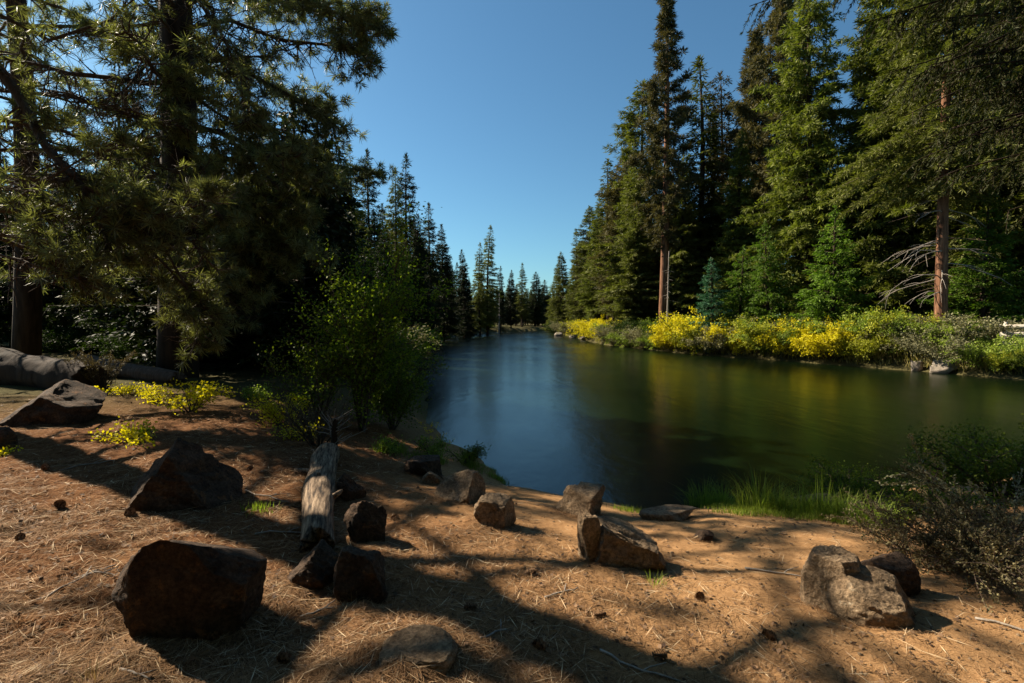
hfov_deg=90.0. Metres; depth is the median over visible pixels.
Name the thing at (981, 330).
willow bush
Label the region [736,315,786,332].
willow bush
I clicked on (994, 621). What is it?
stick
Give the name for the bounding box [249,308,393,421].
leafy bush
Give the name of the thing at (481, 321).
fir tree
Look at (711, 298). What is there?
young fir
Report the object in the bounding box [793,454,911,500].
dark shrub
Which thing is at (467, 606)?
pine cone
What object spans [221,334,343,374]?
green bush
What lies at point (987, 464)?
dark shrub
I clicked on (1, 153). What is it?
fir tree
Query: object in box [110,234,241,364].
young fir
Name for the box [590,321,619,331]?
willow bush
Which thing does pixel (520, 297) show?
fir tree
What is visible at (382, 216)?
fir tree
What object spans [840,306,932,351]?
willow bush
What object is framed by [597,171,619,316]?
fir tree
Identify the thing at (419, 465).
rock
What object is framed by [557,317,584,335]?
willow bush
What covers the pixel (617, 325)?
willow bush
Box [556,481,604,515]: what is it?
boulder
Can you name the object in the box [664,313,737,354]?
willow bush
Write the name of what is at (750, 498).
grass clump
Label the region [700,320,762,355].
willow bush
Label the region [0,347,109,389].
fallen log
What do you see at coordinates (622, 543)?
boulder
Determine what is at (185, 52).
pine tree
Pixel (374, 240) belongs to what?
fir tree
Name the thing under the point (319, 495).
fallen log
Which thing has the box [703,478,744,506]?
grass clump
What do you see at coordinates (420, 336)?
green bush
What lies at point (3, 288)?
young fir
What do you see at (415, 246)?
fir tree
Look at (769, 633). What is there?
pine cone
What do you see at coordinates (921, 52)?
fir tree
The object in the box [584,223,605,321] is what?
fir tree
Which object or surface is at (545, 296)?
fir tree
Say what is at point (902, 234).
fir tree
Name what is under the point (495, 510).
boulder
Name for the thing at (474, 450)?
waterside plant
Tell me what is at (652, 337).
willow bush
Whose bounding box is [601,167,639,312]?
fir tree
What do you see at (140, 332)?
young fir
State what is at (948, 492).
leaved shrub
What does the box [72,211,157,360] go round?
young fir
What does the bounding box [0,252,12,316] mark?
young fir
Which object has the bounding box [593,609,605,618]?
pine cone
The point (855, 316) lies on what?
willow bush
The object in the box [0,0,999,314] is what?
sky
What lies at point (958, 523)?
leaved shrub
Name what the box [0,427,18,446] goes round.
rock
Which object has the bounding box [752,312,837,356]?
willow bush
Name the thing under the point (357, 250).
young fir
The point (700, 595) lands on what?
pine cone
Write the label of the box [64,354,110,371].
grey stalk plant
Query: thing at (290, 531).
stick
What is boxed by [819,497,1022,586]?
leaved shrub
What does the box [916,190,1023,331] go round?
young fir
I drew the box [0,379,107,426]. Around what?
boulder
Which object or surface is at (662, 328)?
willow bush
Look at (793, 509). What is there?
grass clump
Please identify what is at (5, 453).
yellow shrub
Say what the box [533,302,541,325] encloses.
fir tree
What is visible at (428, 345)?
green bush
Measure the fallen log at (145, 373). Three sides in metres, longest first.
4.343 x 0.578 x 0.512 m
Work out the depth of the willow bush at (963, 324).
25.47 m
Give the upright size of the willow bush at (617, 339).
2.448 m
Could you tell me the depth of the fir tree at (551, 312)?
129.48 m
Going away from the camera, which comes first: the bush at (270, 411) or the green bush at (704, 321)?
the bush at (270, 411)
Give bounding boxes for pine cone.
[14,532,25,540]
[41,463,50,470]
[53,499,66,507]
[124,507,135,516]
[276,650,292,663]
[390,514,398,519]
[464,601,476,610]
[525,567,535,575]
[532,638,546,649]
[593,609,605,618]
[652,649,667,660]
[695,591,704,601]
[761,628,776,641]
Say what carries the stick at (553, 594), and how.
on the ground at (244, 377)
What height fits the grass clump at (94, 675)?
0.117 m
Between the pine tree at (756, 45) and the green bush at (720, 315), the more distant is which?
the pine tree at (756, 45)
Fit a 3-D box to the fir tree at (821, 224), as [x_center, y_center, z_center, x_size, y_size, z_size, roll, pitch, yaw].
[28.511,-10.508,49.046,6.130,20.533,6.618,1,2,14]
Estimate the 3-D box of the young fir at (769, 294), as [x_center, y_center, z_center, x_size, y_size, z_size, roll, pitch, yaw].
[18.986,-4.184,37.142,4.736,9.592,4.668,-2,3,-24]
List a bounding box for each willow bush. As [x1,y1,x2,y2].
[543,319,573,332]
[548,320,570,332]
[551,321,581,335]
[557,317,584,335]
[566,314,611,337]
[569,326,589,338]
[577,320,618,339]
[587,323,635,345]
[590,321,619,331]
[599,317,670,334]
[600,325,641,347]
[613,325,655,346]
[616,317,675,333]
[632,333,670,348]
[638,317,690,336]
[647,306,724,351]
[648,334,676,348]
[663,314,710,330]
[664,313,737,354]
[680,325,736,353]
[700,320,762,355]
[717,314,779,352]
[725,316,803,354]
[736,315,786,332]
[745,314,832,335]
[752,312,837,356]
[773,317,887,357]
[777,315,848,329]
[804,309,886,348]
[820,315,924,340]
[822,310,877,329]
[822,327,907,361]
[840,305,953,352]
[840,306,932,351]
[860,313,1000,348]
[876,310,985,354]
[879,326,1012,364]
[907,311,1023,341]
[919,320,1023,343]
[921,321,992,342]
[928,330,1023,371]
[978,346,1023,372]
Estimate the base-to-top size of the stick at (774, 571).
0.051 m
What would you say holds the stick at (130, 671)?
on the ground at (244, 377)
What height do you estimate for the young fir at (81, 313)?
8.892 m
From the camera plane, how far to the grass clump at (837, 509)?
5.13 m
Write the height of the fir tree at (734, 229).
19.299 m
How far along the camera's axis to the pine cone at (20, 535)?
3.56 m
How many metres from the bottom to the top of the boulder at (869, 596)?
0.432 m
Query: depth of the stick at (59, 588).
3.02 m
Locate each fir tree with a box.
[0,134,13,223]
[0,206,10,331]
[43,130,69,237]
[48,158,72,311]
[64,149,91,307]
[83,57,137,225]
[345,143,370,279]
[357,148,392,291]
[365,208,389,292]
[373,224,412,326]
[379,203,391,243]
[380,167,421,313]
[392,152,435,322]
[403,214,444,333]
[420,203,449,337]
[428,224,461,340]
[448,262,463,336]
[453,249,480,337]
[469,242,493,335]
[473,225,503,335]
[493,266,509,331]
[504,270,520,327]
[512,286,520,325]
[513,263,533,326]
[523,289,530,325]
[525,272,548,325]
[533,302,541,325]
[536,280,550,323]
[540,288,547,325]
[541,265,562,331]
[548,251,573,324]
[563,205,596,321]
[571,78,707,321]
[573,197,605,320]
[574,235,587,314]
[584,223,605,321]
[586,128,648,288]
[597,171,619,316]
[598,165,636,320]
[598,210,620,322]
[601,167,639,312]
[604,188,674,326]
[605,164,620,204]
[613,215,657,324]
[642,178,698,317]
[649,155,710,318]
[696,71,744,309]
[701,129,764,318]
[723,0,884,319]
[740,0,1023,234]
[780,134,849,312]
[790,0,978,318]
[806,0,921,315]
[819,0,1023,324]
[841,77,929,312]
[876,15,941,316]
[884,2,1023,317]
[909,0,1023,324]
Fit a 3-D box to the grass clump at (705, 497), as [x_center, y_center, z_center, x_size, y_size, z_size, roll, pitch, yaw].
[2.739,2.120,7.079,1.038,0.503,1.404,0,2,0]
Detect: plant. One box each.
[62,348,137,388]
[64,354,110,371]
[239,382,272,399]
[373,432,403,454]
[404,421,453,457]
[443,442,490,466]
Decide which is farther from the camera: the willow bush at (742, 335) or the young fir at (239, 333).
the willow bush at (742, 335)
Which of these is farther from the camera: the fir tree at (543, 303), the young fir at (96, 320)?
the fir tree at (543, 303)
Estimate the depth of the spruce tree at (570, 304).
99.62 m
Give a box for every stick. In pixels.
[30,564,115,602]
[60,458,112,470]
[74,566,119,578]
[119,667,156,679]
[244,489,290,502]
[255,526,301,534]
[300,600,340,616]
[479,619,513,638]
[544,583,577,598]
[599,648,680,682]
[745,566,800,576]
[975,617,1023,630]
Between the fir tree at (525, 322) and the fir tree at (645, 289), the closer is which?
the fir tree at (645, 289)
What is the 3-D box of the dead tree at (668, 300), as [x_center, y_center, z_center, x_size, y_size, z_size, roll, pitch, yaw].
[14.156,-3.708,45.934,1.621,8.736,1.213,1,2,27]
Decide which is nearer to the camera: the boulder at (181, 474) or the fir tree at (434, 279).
the boulder at (181, 474)
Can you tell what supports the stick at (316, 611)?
on the ground at (244, 377)
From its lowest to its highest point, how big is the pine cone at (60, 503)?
0.077 m
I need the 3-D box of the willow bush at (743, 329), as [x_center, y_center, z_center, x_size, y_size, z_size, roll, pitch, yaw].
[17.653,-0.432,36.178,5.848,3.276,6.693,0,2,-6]
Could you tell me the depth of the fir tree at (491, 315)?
96.99 m
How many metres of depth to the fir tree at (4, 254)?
35.51 m
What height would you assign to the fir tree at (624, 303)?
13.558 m
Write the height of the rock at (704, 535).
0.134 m
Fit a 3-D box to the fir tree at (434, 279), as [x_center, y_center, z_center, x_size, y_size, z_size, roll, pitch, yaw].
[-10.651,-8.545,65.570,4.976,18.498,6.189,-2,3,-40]
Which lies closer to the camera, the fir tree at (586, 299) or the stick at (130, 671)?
the stick at (130, 671)
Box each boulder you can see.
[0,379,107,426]
[111,540,266,641]
[127,438,242,513]
[434,469,485,504]
[473,492,515,530]
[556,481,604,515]
[594,515,666,570]
[823,565,915,628]
[861,551,920,596]
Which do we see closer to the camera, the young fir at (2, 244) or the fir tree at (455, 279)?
the young fir at (2, 244)
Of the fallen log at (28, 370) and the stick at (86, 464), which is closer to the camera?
the stick at (86, 464)
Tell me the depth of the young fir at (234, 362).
18.01 m
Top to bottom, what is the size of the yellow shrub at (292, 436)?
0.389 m
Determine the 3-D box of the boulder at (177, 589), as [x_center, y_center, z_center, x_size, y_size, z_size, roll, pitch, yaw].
[-1.745,1.347,2.782,0.763,0.720,0.458,0,2,0]
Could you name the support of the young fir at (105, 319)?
on the ground at (244, 377)
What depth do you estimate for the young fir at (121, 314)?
19.34 m
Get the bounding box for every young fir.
[0,191,64,347]
[0,199,95,341]
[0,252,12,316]
[42,165,119,354]
[42,234,85,349]
[62,209,112,326]
[63,276,122,353]
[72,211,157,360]
[86,267,135,354]
[87,179,157,359]
[91,153,267,371]
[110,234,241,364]
[213,173,310,364]
[220,100,389,375]
[221,138,359,366]
[252,128,393,366]
[294,201,375,308]
[295,195,373,287]
[680,257,732,353]
[719,245,764,325]
[743,219,802,324]
[786,205,888,335]
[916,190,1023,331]
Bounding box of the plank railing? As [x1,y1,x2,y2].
[999,322,1023,345]
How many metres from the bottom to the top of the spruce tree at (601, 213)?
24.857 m
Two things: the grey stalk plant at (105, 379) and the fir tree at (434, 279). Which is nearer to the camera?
the grey stalk plant at (105, 379)
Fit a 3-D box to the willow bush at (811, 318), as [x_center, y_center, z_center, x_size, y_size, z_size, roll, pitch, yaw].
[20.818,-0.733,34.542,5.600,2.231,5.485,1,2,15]
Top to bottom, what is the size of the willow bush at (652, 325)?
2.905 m
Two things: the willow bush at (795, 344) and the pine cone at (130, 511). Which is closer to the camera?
the pine cone at (130, 511)
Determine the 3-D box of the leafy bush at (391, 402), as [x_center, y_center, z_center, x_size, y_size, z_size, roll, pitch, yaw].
[-2.273,0.897,10.005,1.806,1.779,2.146,-1,3,-30]
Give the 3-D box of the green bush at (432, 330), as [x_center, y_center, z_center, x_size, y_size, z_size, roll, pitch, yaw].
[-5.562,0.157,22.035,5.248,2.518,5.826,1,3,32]
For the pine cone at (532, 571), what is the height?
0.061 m
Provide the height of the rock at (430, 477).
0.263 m
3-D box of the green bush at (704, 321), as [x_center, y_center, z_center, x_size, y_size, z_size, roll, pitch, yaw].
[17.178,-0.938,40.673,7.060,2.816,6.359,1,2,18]
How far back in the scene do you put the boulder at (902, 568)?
3.28 m
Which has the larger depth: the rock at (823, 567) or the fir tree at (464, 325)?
the fir tree at (464, 325)
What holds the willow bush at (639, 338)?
on the ground at (244, 377)
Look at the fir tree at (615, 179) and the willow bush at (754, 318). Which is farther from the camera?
the fir tree at (615, 179)
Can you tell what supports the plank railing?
on the ground at (244, 377)
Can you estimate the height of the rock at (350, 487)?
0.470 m
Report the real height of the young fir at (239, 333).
8.575 m
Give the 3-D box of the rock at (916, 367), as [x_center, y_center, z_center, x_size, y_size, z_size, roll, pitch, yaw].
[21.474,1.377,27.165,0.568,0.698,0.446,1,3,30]
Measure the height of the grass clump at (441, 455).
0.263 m
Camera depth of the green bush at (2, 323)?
22.71 m
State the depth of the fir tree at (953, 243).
31.88 m
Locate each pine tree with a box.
[0,0,158,355]
[0,0,257,373]
[0,0,401,377]
[621,0,703,321]
[707,22,780,283]
[720,0,820,313]
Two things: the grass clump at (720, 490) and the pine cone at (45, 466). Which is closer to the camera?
the pine cone at (45, 466)
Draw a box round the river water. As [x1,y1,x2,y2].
[412,331,1023,509]
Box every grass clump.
[64,643,127,682]
[393,437,412,452]
[422,449,449,464]
[459,453,483,467]
[644,569,669,587]
[672,490,714,506]
[676,475,734,507]
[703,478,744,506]
[720,466,797,508]
[741,477,815,514]
[767,482,841,515]
[778,473,876,518]
[810,483,893,523]
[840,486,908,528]
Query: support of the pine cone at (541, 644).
on the ground at (244, 377)
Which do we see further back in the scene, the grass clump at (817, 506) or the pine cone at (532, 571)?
the grass clump at (817, 506)
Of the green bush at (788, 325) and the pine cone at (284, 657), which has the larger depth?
the green bush at (788, 325)
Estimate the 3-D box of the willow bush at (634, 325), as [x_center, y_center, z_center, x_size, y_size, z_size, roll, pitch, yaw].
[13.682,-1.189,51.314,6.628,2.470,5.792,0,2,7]
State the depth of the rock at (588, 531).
3.69 m
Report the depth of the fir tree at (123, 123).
25.39 m
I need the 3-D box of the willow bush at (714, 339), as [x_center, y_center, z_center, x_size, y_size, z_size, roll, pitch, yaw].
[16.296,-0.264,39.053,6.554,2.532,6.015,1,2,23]
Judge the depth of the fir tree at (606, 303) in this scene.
66.58 m
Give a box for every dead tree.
[496,294,500,332]
[662,255,674,348]
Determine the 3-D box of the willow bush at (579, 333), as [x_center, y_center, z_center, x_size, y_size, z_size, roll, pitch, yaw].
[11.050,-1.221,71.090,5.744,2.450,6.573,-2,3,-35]
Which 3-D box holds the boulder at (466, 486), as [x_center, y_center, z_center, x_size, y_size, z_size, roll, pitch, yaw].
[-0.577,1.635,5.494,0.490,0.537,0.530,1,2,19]
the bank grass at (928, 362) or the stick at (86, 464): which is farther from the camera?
the bank grass at (928, 362)
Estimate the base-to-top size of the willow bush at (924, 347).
2.138 m
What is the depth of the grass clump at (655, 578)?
3.41 m
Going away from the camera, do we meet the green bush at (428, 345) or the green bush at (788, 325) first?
the green bush at (428, 345)
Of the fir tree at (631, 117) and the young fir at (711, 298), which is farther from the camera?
the fir tree at (631, 117)
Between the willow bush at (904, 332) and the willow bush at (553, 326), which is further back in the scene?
the willow bush at (553, 326)
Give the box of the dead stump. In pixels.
[307,405,364,445]
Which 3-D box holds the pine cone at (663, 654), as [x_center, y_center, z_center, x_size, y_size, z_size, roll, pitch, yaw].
[0.740,1.573,2.567,0.075,0.061,0.061,0,2,4]
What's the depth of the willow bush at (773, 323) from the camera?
35.05 m
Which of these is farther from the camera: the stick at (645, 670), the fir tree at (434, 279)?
the fir tree at (434, 279)
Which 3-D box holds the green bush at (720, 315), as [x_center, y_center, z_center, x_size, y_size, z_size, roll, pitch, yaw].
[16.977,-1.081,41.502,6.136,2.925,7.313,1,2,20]
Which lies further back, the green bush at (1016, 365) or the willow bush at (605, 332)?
the willow bush at (605, 332)
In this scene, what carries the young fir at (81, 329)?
on the ground at (244, 377)
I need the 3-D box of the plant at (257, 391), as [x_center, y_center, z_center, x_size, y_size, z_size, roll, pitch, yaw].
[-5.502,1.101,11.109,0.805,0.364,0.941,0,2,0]
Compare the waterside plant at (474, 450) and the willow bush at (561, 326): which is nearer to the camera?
the waterside plant at (474, 450)
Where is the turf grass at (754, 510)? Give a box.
[234,442,914,529]
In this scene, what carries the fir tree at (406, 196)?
on the ground at (244, 377)
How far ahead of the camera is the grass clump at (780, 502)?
5.60 m
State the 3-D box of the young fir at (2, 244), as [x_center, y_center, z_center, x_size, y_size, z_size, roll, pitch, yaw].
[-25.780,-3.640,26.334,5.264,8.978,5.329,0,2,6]
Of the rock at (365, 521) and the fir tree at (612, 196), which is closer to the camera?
the rock at (365, 521)
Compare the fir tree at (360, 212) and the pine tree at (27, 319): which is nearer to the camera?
the pine tree at (27, 319)
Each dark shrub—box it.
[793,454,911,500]
[851,461,1022,522]
[897,413,1023,505]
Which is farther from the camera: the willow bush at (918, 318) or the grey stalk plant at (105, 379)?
the willow bush at (918, 318)
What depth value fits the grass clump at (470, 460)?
8.57 m
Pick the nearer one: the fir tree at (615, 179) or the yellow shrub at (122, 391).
the yellow shrub at (122, 391)
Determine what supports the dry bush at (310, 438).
on the ground at (244, 377)
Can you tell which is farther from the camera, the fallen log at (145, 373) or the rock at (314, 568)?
the fallen log at (145, 373)
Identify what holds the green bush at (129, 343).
on the ground at (244, 377)
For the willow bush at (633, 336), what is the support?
on the ground at (244, 377)
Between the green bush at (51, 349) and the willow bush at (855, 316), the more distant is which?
the willow bush at (855, 316)
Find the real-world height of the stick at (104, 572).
0.054 m
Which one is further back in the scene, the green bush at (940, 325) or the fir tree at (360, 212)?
the fir tree at (360, 212)
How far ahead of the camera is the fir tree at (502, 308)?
127.63 m
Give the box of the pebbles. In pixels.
[304,497,1023,682]
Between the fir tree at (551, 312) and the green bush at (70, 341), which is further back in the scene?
the fir tree at (551, 312)
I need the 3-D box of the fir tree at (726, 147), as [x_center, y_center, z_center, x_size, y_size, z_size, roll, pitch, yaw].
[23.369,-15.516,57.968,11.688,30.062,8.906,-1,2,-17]
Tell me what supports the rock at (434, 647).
on the ground at (244, 377)
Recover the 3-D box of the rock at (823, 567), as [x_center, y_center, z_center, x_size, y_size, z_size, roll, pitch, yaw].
[1.986,1.570,3.164,0.384,0.546,0.346,0,2,-11]
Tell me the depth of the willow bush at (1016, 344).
24.43 m
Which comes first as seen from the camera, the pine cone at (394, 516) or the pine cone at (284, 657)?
the pine cone at (284, 657)
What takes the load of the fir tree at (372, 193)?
on the ground at (244, 377)
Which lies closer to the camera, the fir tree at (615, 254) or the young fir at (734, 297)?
the young fir at (734, 297)
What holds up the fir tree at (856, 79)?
on the ground at (244, 377)
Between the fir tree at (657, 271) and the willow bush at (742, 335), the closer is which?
the willow bush at (742, 335)
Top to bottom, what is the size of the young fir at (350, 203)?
8.747 m
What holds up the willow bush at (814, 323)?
on the ground at (244, 377)
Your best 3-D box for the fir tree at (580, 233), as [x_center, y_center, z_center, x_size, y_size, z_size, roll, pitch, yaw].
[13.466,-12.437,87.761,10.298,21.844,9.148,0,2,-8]
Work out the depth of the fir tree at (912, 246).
37.75 m
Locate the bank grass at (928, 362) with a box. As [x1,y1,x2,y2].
[562,332,1022,374]
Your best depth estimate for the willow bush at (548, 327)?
106.33 m
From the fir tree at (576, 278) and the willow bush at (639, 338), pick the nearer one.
the willow bush at (639, 338)
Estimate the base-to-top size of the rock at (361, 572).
0.478 m
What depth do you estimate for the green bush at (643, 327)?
47.63 m
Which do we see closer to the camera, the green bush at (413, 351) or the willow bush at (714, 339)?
the green bush at (413, 351)
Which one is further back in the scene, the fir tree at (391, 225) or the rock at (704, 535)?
the fir tree at (391, 225)
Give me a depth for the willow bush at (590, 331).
60.08 m
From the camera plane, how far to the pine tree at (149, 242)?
9.19 m
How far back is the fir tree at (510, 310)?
139.15 m
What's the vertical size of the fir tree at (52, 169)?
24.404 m
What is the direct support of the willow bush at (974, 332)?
on the ground at (244, 377)
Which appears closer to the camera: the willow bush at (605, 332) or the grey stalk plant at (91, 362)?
the grey stalk plant at (91, 362)
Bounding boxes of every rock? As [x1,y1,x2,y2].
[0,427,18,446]
[287,539,338,590]
[333,546,387,604]
[337,473,365,502]
[343,500,386,543]
[379,624,457,677]
[404,454,443,480]
[422,471,442,483]
[577,511,600,562]
[639,504,695,521]
[695,529,713,541]
[800,545,861,610]
[911,361,922,370]
[930,359,964,373]
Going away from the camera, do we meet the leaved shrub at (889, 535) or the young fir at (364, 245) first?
the leaved shrub at (889, 535)
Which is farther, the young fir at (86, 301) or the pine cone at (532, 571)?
the young fir at (86, 301)
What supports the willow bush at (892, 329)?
on the ground at (244, 377)
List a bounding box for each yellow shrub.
[0,445,23,456]
[88,415,156,449]
[94,381,144,395]
[134,382,182,403]
[138,372,241,414]
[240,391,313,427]
[267,417,323,440]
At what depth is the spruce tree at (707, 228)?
54.28 m
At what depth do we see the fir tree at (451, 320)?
69.58 m
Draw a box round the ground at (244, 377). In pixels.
[0,323,1023,682]
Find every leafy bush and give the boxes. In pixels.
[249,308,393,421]
[283,201,463,432]
[363,345,448,429]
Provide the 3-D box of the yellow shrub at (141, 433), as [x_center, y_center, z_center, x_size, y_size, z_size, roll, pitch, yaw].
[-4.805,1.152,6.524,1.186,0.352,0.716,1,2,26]
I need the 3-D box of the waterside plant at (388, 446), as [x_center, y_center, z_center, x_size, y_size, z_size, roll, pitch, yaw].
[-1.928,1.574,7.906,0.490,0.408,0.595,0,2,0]
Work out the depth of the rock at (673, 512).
5.31 m
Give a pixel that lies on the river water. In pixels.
(544, 411)
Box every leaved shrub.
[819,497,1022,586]
[844,477,1023,612]
[876,433,1023,542]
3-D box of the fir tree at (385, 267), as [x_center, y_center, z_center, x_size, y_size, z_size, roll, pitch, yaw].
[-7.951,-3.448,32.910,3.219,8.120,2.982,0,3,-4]
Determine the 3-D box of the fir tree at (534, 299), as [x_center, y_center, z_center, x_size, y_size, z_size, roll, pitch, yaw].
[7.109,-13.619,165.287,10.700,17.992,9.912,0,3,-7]
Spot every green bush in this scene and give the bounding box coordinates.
[0,314,77,348]
[1,327,66,352]
[42,329,102,353]
[59,326,113,352]
[64,332,153,361]
[85,327,106,348]
[100,315,251,361]
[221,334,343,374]
[320,331,432,374]
[382,323,441,368]
[387,327,443,365]
[403,322,450,364]
[638,317,677,337]
[684,315,758,336]
[689,310,751,330]
[702,311,787,333]
[767,309,855,334]
[909,320,983,343]
[997,350,1023,371]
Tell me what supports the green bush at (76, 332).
on the ground at (244, 377)
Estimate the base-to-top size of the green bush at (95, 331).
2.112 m
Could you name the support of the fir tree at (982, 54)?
on the ground at (244, 377)
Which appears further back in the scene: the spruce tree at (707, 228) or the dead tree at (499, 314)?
the dead tree at (499, 314)
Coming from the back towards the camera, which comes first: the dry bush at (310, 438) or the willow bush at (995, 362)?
the willow bush at (995, 362)
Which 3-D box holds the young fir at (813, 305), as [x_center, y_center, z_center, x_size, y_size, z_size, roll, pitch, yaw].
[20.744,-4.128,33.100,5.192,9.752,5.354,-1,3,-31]
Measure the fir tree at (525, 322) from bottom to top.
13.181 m
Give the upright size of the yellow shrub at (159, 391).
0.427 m
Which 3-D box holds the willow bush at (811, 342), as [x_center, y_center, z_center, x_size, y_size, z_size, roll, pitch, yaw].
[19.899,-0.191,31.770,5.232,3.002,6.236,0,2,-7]
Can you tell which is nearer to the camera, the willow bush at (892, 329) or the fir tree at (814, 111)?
the willow bush at (892, 329)
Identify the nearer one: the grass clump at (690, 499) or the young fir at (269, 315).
the grass clump at (690, 499)
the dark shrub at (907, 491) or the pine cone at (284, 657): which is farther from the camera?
the dark shrub at (907, 491)
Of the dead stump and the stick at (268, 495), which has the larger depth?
the dead stump
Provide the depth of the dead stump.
6.83 m
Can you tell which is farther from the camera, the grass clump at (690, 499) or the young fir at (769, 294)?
the young fir at (769, 294)
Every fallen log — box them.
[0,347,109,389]
[75,354,186,384]
[294,443,342,550]
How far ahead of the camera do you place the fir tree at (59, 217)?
51.00 m
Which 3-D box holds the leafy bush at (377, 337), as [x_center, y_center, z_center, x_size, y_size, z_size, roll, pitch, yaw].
[-2.617,-0.295,9.057,3.397,3.965,3.096,1,2,21]
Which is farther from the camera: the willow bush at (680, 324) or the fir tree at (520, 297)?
the fir tree at (520, 297)
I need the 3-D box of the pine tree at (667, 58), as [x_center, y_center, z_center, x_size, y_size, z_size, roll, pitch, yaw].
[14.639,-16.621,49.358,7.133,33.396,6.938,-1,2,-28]
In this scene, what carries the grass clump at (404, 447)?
on the ground at (244, 377)
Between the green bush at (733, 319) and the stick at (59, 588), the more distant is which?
the green bush at (733, 319)
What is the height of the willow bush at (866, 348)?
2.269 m
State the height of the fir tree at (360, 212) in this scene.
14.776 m
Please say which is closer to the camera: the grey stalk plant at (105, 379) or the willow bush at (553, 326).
the grey stalk plant at (105, 379)
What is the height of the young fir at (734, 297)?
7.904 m
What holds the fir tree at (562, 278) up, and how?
on the ground at (244, 377)
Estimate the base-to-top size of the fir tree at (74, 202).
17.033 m
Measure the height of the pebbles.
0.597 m
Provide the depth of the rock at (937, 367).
25.68 m
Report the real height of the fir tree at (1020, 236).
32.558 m
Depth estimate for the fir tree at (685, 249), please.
53.02 m
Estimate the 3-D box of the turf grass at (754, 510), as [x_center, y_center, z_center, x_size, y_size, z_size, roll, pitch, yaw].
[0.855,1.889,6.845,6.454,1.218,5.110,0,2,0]
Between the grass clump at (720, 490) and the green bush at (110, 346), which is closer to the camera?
the grass clump at (720, 490)
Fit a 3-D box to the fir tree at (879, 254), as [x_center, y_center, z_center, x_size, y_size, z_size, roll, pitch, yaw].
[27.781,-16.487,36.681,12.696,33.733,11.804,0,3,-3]
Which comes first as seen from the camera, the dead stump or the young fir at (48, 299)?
the dead stump
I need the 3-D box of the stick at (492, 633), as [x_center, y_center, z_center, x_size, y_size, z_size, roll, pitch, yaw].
[-0.083,1.534,2.709,0.072,0.061,0.253,1,3,33]
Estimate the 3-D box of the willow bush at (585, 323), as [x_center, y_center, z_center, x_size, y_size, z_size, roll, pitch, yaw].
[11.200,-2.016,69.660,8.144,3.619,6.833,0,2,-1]
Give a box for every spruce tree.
[561,231,581,320]
[588,158,614,320]
[656,54,732,307]
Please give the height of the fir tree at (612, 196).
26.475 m
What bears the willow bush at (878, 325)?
on the ground at (244, 377)
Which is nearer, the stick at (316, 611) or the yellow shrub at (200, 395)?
the stick at (316, 611)
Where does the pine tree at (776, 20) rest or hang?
on the ground at (244, 377)
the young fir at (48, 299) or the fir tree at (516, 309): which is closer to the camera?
the young fir at (48, 299)

